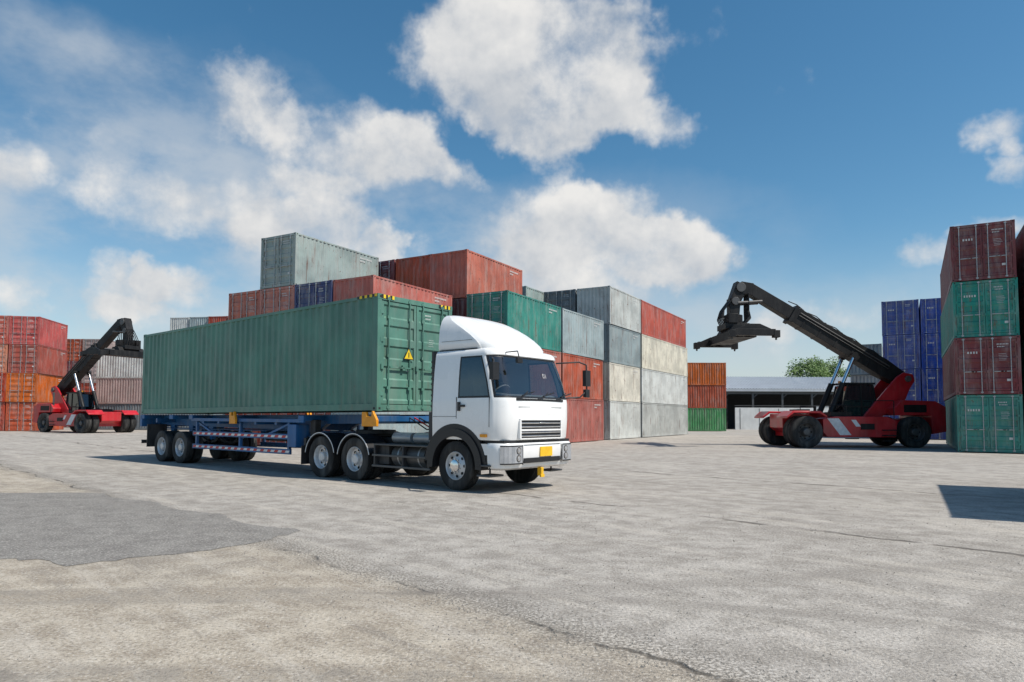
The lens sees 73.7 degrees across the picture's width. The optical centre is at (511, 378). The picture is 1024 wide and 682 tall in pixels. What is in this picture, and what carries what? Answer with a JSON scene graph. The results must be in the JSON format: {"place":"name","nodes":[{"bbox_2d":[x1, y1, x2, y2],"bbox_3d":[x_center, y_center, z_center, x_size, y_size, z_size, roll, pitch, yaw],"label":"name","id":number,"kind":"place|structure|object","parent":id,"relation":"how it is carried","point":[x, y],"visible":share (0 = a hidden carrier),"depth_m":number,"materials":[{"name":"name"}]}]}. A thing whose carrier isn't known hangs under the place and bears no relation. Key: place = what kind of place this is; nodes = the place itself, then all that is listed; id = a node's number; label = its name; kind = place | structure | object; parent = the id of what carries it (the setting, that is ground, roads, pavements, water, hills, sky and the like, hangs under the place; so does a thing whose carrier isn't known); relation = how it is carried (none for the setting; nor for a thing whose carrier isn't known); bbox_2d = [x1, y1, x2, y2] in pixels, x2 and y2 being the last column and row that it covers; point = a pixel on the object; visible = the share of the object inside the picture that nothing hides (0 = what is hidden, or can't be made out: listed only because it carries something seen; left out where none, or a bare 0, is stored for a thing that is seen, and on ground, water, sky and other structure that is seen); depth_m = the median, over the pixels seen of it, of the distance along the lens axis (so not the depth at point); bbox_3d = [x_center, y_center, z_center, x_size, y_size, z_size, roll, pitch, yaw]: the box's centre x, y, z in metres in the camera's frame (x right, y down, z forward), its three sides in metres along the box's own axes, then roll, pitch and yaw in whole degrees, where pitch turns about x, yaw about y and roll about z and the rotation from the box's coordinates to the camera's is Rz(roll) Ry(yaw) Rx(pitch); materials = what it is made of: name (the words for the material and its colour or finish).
{"place":"outdoors","nodes":[
{"label":"outdoors","id":0,"kind":"place"},
{"bbox_2d":[0,427,1023,681],"bbox_3d":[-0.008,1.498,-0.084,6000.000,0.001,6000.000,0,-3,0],"label":"ground","id":1,"kind":"structure","parent":0,"point":[830,491],"depth_m":6.57,"materials":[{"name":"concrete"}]},
{"bbox_2d":[0,402,5,430],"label":"shipping container","id":2,"kind":"object","parent":1,"relation":"on","point":[2,414],"visible":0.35,"depth_m":61.23,"materials":[{"name":"red metal"}]},
{"bbox_2d":[0,373,6,401],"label":"shipping container","id":3,"kind":"object","parent":2,"relation":"on","point":[3,376],"visible":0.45,"depth_m":61.26,"materials":[{"name":"metal"}]},
{"bbox_2d":[0,344,8,372],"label":"shipping container","id":4,"kind":"object","parent":3,"relation":"on","point":[4,351],"visible":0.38,"depth_m":61.49,"materials":[{"name":"orange metal"}]},
{"bbox_2d":[0,315,9,343],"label":"shipping container","id":5,"kind":"object","parent":4,"relation":"on","point":[4,329],"visible":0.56,"depth_m":61.58,"materials":[{"name":"red metal"}]},
{"bbox_2d":[5,402,63,430],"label":"shipping container","id":6,"kind":"object","parent":1,"relation":"on","point":[19,416],"visible":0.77,"depth_m":61.49,"materials":[{"name":"metal"}]},
{"bbox_2d":[5,373,63,402],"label":"shipping container","id":7,"kind":"object","parent":6,"relation":"on","point":[27,387],"visible":0.85,"depth_m":61.72,"materials":[{"name":"orange metal"}]},
{"bbox_2d":[8,344,67,376],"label":"shipping container","id":8,"kind":"object","parent":7,"relation":"on","point":[38,359],"visible":0.94,"depth_m":62.00,"materials":[{"name":"red metal"}]},
{"bbox_2d":[8,316,67,350],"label":"shipping container","id":9,"kind":"object","parent":8,"relation":"on","point":[31,330],"visible":0.94,"depth_m":62.15,"materials":[{"name":"metal"}]},
{"bbox_2d":[33,318,142,432],"bbox_3d":[-35.829,-0.201,58.289,11.451,9.538,6.260,-1,-4,25],"label":"reach stacker","id":10,"kind":"object","parent":1,"relation":"on","point":[77,412],"visible":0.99,"depth_m":57.72,"materials":[{"name":"metal"}]},
{"bbox_2d":[0,492,299,565],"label":"asphalt patch","id":11,"kind":"object","parent":1,"relation":"on","point":[66,528],"visible":1,"depth_m":8.92,"materials":[{"name":"grey asphalt"}]},
{"bbox_2d":[95,404,221,429],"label":"shipping container","id":12,"kind":"object","parent":1,"relation":"on","point":[137,407],"visible":0.22,"depth_m":69.10,"materials":[{"name":"metal"}]},
{"bbox_2d":[96,378,141,403],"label":"shipping container","id":13,"kind":"object","parent":12,"relation":"on","point":[118,390],"visible":0.31,"depth_m":69.27,"materials":[{"name":"metal"}]},
{"bbox_2d":[96,356,142,377],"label":"shipping container","id":14,"kind":"object","parent":13,"relation":"on","point":[114,367],"visible":0.29,"depth_m":69.44,"materials":[{"name":"metal"}]},
{"bbox_2d":[225,414,256,432],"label":"shipping container","id":15,"kind":"object","parent":1,"relation":"on","point":[246,429],"visible":0.03,"depth_m":34.32,"materials":[{"name":"metal"}]},
{"bbox_2d":[256,413,292,445],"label":"shipping container","id":16,"kind":"object","parent":1,"relation":"on","point":[259,440],"visible":0.02,"depth_m":33.37,"materials":[{"name":"metal"}]},
{"bbox_2d":[140,411,428,462],"bbox_3d":[-7.084,1.786,20.239,12.410,1.621,2.570,-2,-4,39],"label":"container trailer","id":17,"kind":"object","parent":1,"relation":"on","point":[214,436],"visible":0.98,"depth_m":20.16,"materials":[{"name":"blue metal"}]},
{"bbox_2d":[141,293,451,414],"bbox_3d":[-7.042,-0.333,20.331,12.228,2.700,2.454,-3,-4,39],"label":"shipping container","id":18,"kind":"object","parent":17,"relation":"on","point":[369,353],"visible":0.91,"depth_m":17.45,"materials":[{"name":"green metal"}]},
{"bbox_2d":[293,413,330,430],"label":"shipping container","id":19,"kind":"object","parent":1,"relation":"on","point":[314,414],"visible":0.06,"depth_m":31.81,"materials":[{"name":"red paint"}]},
{"bbox_2d":[331,411,430,432],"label":"shipping container","id":20,"kind":"object","parent":1,"relation":"on","point":[413,428],"depth_m":31.91,"materials":[{"name":"grey metal"}]},
{"bbox_2d":[301,315,590,490],"bbox_3d":[-1.851,0.552,16.303,6.830,3.701,3.260,-2,-4,39],"label":"semi truck","id":21,"kind":"object","parent":1,"relation":"on","point":[498,399],"visible":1,"depth_m":14.27,"materials":[{"name":"white paint"}]},
{"bbox_2d":[566,399,603,441],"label":"shipping container","id":22,"kind":"object","parent":1,"relation":"on","point":[585,419],"visible":0.58,"depth_m":41.82,"materials":[{"name":"red metal"}]},
{"bbox_2d":[561,353,602,399],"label":"shipping container","id":23,"kind":"object","parent":22,"relation":"on","point":[572,378],"visible":0.48,"depth_m":41.47,"materials":[{"name":"metal"}]},
{"bbox_2d":[561,308,603,359],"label":"shipping container","id":24,"kind":"object","parent":23,"relation":"on","point":[582,335],"visible":0.59,"depth_m":41.74,"materials":[{"name":"grey metal"}]},
{"bbox_2d":[604,401,640,439],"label":"shipping container","id":25,"kind":"object","parent":1,"relation":"on","point":[621,420],"visible":0.71,"depth_m":47.65,"materials":[{"name":"metal"}]},
{"bbox_2d":[603,362,639,402],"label":"shipping container","id":26,"kind":"object","parent":25,"relation":"on","point":[621,383],"visible":0.63,"depth_m":47.71,"materials":[{"name":"beige metal"}]},
{"bbox_2d":[603,324,639,367],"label":"shipping container","id":27,"kind":"object","parent":26,"relation":"on","point":[621,346],"visible":0.62,"depth_m":48.00,"materials":[{"name":"grey metal"}]},
{"bbox_2d":[577,286,640,332],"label":"shipping container","id":28,"kind":"object","parent":27,"relation":"on","point":[611,305],"visible":0.81,"depth_m":47.14,"materials":[{"name":"metal"}]},
{"bbox_2d":[640,403,687,436],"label":"shipping container","id":29,"kind":"object","parent":1,"relation":"on","point":[661,419],"visible":0.69,"depth_m":55.51,"materials":[{"name":"metal"}]},
{"bbox_2d":[634,368,687,404],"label":"shipping container","id":30,"kind":"object","parent":29,"relation":"on","point":[657,387],"visible":0.72,"depth_m":55.64,"materials":[{"name":"metal"}]},
{"bbox_2d":[640,334,687,376],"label":"shipping container","id":31,"kind":"object","parent":30,"relation":"on","point":[662,356],"visible":0.69,"depth_m":55.81,"materials":[{"name":"beige metal"}]},
{"bbox_2d":[640,300,685,347],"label":"shipping container","id":32,"kind":"object","parent":31,"relation":"on","point":[660,324],"visible":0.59,"depth_m":56.16,"materials":[{"name":"red metal"}]},
{"bbox_2d":[688,408,725,430],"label":"shipping container","id":33,"kind":"object","parent":1,"relation":"on","point":[706,419],"visible":0.56,"depth_m":77.51,"materials":[{"name":"green metal"}]},
{"bbox_2d":[685,385,725,407],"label":"shipping container","id":34,"kind":"object","parent":33,"relation":"on","point":[706,396],"visible":0.55,"depth_m":77.70,"materials":[{"name":"metal"}]},
{"bbox_2d":[687,363,725,385],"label":"shipping container","id":35,"kind":"object","parent":34,"relation":"on","point":[706,373],"visible":0.5,"depth_m":77.81,"materials":[{"name":"orange metal"}]},
{"bbox_2d":[726,376,850,429],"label":"warehouse shed","id":36,"kind":"structure","parent":1,"relation":"on","point":[748,399],"depth_m":96.02,"materials":[{"name":"metal"}]},
{"bbox_2d":[784,355,832,376],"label":"broadleaf tree","id":37,"kind":"object","parent":1,"relation":"on","point":[813,368],"visible":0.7,"depth_m":118.55,"materials":[{"name":"green plant"}]},
{"bbox_2d":[693,281,945,447],"bbox_3d":[16.768,-0.799,37.197,12.015,8.927,6.260,0,-3,-1],"label":"reach stacker","id":38,"kind":"object","parent":1,"relation":"on","point":[858,409],"visible":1,"depth_m":36.50,"materials":[{"name":"metal"}]},
{"bbox_2d":[818,357,849,376],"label":"broadleaf tree","id":39,"kind":"object","parent":1,"relation":"on","point":[841,372],"visible":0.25,"depth_m":120.58,"materials":[{"name":"green plant"}]},
{"bbox_2d":[884,415,899,417],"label":"shipping container","id":40,"kind":"object","parent":1,"relation":"on","point":[891,416],"visible":0.01,"depth_m":51.25,"materials":[{"name":"blue metal"}]},
{"bbox_2d":[901,369,920,400],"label":"shipping container","id":41,"kind":"object","parent":40,"relation":"on","point":[914,392],"visible":0.27,"depth_m":50.59,"materials":[{"name":"blue metal"}]},
{"bbox_2d":[882,334,920,368],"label":"shipping container","id":42,"kind":"object","parent":41,"relation":"on","point":[901,351],"visible":0.77,"depth_m":51.15,"materials":[{"name":"blue metal"}]},
{"bbox_2d":[881,299,919,335],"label":"shipping container","id":43,"kind":"object","parent":42,"relation":"on","point":[901,317],"visible":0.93,"depth_m":51.36,"materials":[{"name":"blue metal"}]},
{"bbox_2d":[930,404,945,438],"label":"shipping container","id":44,"kind":"object","parent":1,"relation":"on","point":[942,435],"visible":0.02,"depth_m":49.70,"materials":[{"name":"blue metal"}]},
{"bbox_2d":[920,368,944,403],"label":"shipping container","id":45,"kind":"object","parent":44,"relation":"on","point":[931,384],"visible":0.34,"depth_m":50.06,"materials":[{"name":"blue metal"}]},
{"bbox_2d":[920,333,941,372],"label":"shipping container","id":46,"kind":"object","parent":45,"relation":"on","point":[930,351],"visible":0.35,"depth_m":50.30,"materials":[{"name":"blue metal"}]},
{"bbox_2d":[919,298,940,335],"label":"shipping container","id":47,"kind":"object","parent":46,"relation":"on","point":[929,315],"visible":0.34,"depth_m":50.44,"materials":[{"name":"blue metal"}]},
{"bbox_2d":[945,394,1023,452],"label":"shipping container","id":48,"kind":"object","parent":1,"relation":"on","point":[984,423],"visible":1,"depth_m":30.65,"materials":[{"name":"teal metal"}]},
{"bbox_2d":[942,335,1021,400],"bbox_3d":[24.389,-0.294,35.911,2.452,2.591,12.226,-2,-4,30],"label":"shipping container","id":49,"kind":"object","parent":48,"relation":"on","point":[982,366],"visible":0.95,"depth_m":30.77,"materials":[{"name":"red metal"}]},
{"bbox_2d":[940,277,1019,358],"bbox_3d":[24.432,-2.885,36.144,2.452,2.591,12.226,-2,-4,30],"label":"shipping container","id":50,"kind":"object","parent":49,"relation":"on","point":[982,308],"visible":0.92,"depth_m":30.99,"materials":[{"name":"green metal"}]},
{"bbox_2d":[940,219,1016,313],"bbox_3d":[24.417,-5.484,36.225,2.452,2.591,12.226,-2,-4,30],"label":"shipping container","id":51,"kind":"object","parent":50,"relation":"on","point":[980,251],"visible":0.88,"depth_m":31.08,"materials":[{"name":"red paint"}]},
{"bbox_2d":[0,0,1023,376],"label":"sky","id":52,"kind":"structure","parent":0,"point":[823,156],"materials":[{"name":"blue"}]},
{"bbox_2d":[1022,396,1023,424],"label":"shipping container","id":53,"kind":"object","parent":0,"point":[1023,410],"visible":0.04,"depth_m":32.65,"materials":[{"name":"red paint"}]},
{"bbox_2d":[1020,340,1023,395],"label":"shipping container","id":54,"kind":"object","parent":53,"relation":"on","point":[1022,356],"visible":0.1,"depth_m":32.38,"materials":[{"name":"red metal"}]},
{"bbox_2d":[1018,283,1023,341],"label":"shipping container","id":55,"kind":"object","parent":54,"relation":"on","point":[1021,305],"visible":0.12,"depth_m":32.54,"materials":[{"name":"red metal"}]},
{"bbox_2d":[1015,225,1023,288],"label":"shipping container","id":56,"kind":"object","parent":55,"relation":"on","point":[1019,239],"visible":0.16,"depth_m":32.46,"materials":[{"name":"red paint"}]},
{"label":"shipping container","id":57,"kind":"object","parent":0,"visible":0},
{"bbox_2d":[189,317,207,326],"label":"shipping container","id":58,"kind":"object","parent":57,"relation":"on","point":[195,321],"visible":0.2,"depth_m":79.96,"materials":[{"name":"grey metal"}]},
{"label":"shipping container","id":59,"kind":"object","parent":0,"visible":0},
{"bbox_2d":[170,317,189,329],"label":"shipping container","id":60,"kind":"object","parent":59,"relation":"on","point":[179,323],"visible":0.22,"depth_m":80.49,"materials":[{"name":"metal"}]},
{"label":"shipping container","id":61,"kind":"object","parent":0,"visible":0},
{"bbox_2d":[81,383,95,404],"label":"shipping container","id":62,"kind":"object","parent":61,"relation":"on","point":[85,387],"visible":0.13,"depth_m":79.99,"materials":[{"name":"metal"}]},
{"bbox_2d":[81,363,96,382],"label":"shipping container","id":63,"kind":"object","parent":62,"relation":"on","point":[85,378],"visible":0.14,"depth_m":80.06,"materials":[{"name":"metal"}]},
{"bbox_2d":[83,339,116,350],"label":"shipping container","id":64,"kind":"object","parent":63,"relation":"on","point":[87,343],"visible":0.18,"depth_m":80.28,"materials":[{"name":"grey metal"}]},
{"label":"shipping container","id":65,"kind":"object","parent":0,"visible":0},
{"bbox_2d":[64,383,80,401],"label":"shipping container","id":66,"kind":"object","parent":65,"relation":"on","point":[75,388],"visible":0.12,"depth_m":80.08,"materials":[{"name":"metal"}]},
{"bbox_2d":[67,361,81,382],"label":"shipping container","id":67,"kind":"object","parent":66,"relation":"on","point":[70,364],"visible":0.09,"depth_m":80.17,"materials":[{"name":"red metal"}]},
{"bbox_2d":[67,339,82,360],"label":"shipping container","id":68,"kind":"object","parent":67,"relation":"on","point":[74,347],"visible":0.43,"depth_m":80.28,"materials":[{"name":"metal"}]},
{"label":"shipping container","id":69,"kind":"object","parent":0,"visible":0},
{"bbox_2d":[544,289,576,311],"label":"shipping container","id":70,"kind":"object","parent":69,"relation":"on","point":[566,299],"visible":0.34,"depth_m":47.95,"materials":[{"name":"paint"}]},
{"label":"shipping container","id":71,"kind":"object","parent":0,"visible":0},
{"bbox_2d":[542,349,560,378],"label":"shipping container","id":72,"kind":"object","parent":71,"relation":"on","point":[556,355],"visible":0.02,"depth_m":38.64,"materials":[{"name":"metal"}]},
{"bbox_2d":[467,290,560,351],"bbox_3d":[0.229,-2.955,37.154,2.452,2.591,6.094,-2,-4,30],"label":"shipping container","id":73,"kind":"object","parent":72,"relation":"on","point":[538,322],"visible":0.66,"depth_m":35.29,"materials":[{"name":"green metal"}]},
{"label":"shipping container","id":74,"kind":"object","parent":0,"visible":0},
{"bbox_2d":[452,298,466,316],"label":"shipping container","id":75,"kind":"object","parent":74,"relation":"on","point":[459,307],"visible":0.06,"depth_m":36.51,"materials":[{"name":"red metal"}]},
{"bbox_2d":[430,249,521,298],"bbox_3d":[-1.943,-5.440,39.487,2.452,2.591,6.070,-2,-4,30],"label":"shipping container","id":76,"kind":"object","parent":75,"relation":"on","point":[459,274],"visible":0.69,"depth_m":37.22,"materials":[{"name":"paint"}]},
{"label":"shipping container","id":77,"kind":"object","parent":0,"visible":0},
{"bbox_2d":[396,254,429,289],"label":"shipping container","id":78,"kind":"object","parent":77,"relation":"on","point":[414,271],"visible":0.21,"depth_m":38.08,"materials":[{"name":"paint"}]},
{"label":"shipping container","id":79,"kind":"object","parent":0,"visible":0},
{"bbox_2d":[378,259,395,280],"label":"shipping container","id":80,"kind":"object","parent":79,"relation":"on","point":[387,269],"visible":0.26,"depth_m":39.04,"materials":[{"name":"red paint"}]},
{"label":"shipping container","id":81,"kind":"object","parent":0,"visible":0},
{"bbox_2d":[522,286,543,301],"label":"shipping container","id":82,"kind":"object","parent":81,"relation":"on","point":[527,291],"visible":0.05,"depth_m":47.26,"materials":[{"name":"paint"}]},
{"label":"shipping container","id":83,"kind":"object","parent":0,"visible":0},
{"bbox_2d":[333,275,451,306],"bbox_3d":[-5.718,-3.182,33.649,2.452,2.591,6.070,-2,-4,30],"label":"shipping container","id":84,"kind":"object","parent":83,"relation":"on","point":[349,288],"visible":0.4,"depth_m":31.52,"materials":[{"name":"red paint"}]},
{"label":"shipping container","id":85,"kind":"object","parent":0,"visible":0},
{"bbox_2d":[294,280,332,307],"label":"shipping container","id":86,"kind":"object","parent":85,"relation":"on","point":[310,294],"visible":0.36,"depth_m":32.29,"materials":[{"name":"blue paint"}]},
{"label":"shipping container","id":87,"kind":"object","parent":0,"visible":0},
{"bbox_2d":[260,285,294,313],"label":"shipping container","id":88,"kind":"object","parent":87,"relation":"on","point":[276,299],"visible":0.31,"depth_m":33.59,"materials":[{"name":"paint"}]},
{"bbox_2d":[260,232,378,288],"bbox_3d":[-10.078,-5.659,36.330,2.452,2.591,6.094,-2,-4,30],"label":"shipping container","id":89,"kind":"object","parent":88,"relation":"on","point":[294,258],"visible":0.81,"depth_m":34.14,"materials":[{"name":"paint"}]},
{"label":"shipping container","id":90,"kind":"object","parent":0,"visible":0},
{"bbox_2d":[228,290,259,319],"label":"shipping container","id":91,"kind":"object","parent":90,"relation":"on","point":[244,304],"visible":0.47,"depth_m":34.83,"materials":[{"name":"paint"}]},
{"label":"shipping container","id":92,"kind":"object","parent":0,"visible":0},
{"bbox_2d":[850,375,879,385],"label":"shipping container","id":93,"kind":"object","parent":92,"relation":"on","point":[864,379],"visible":0.22,"depth_m":57.85,"materials":[{"name":"metal"}]},
{"bbox_2d":[850,343,882,374],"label":"shipping container","id":94,"kind":"object","parent":93,"relation":"on","point":[856,370],"visible":0.37,"depth_m":57.78,"materials":[{"name":"grey metal"}]},
{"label":"shipping container","id":95,"kind":"object","parent":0,"visible":0},
{"bbox_2d":[208,316,227,323],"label":"shipping container","id":96,"kind":"object","parent":95,"relation":"on","point":[212,319],"visible":0.14,"depth_m":79.36,"materials":[{"name":"red metal"}]}
]}

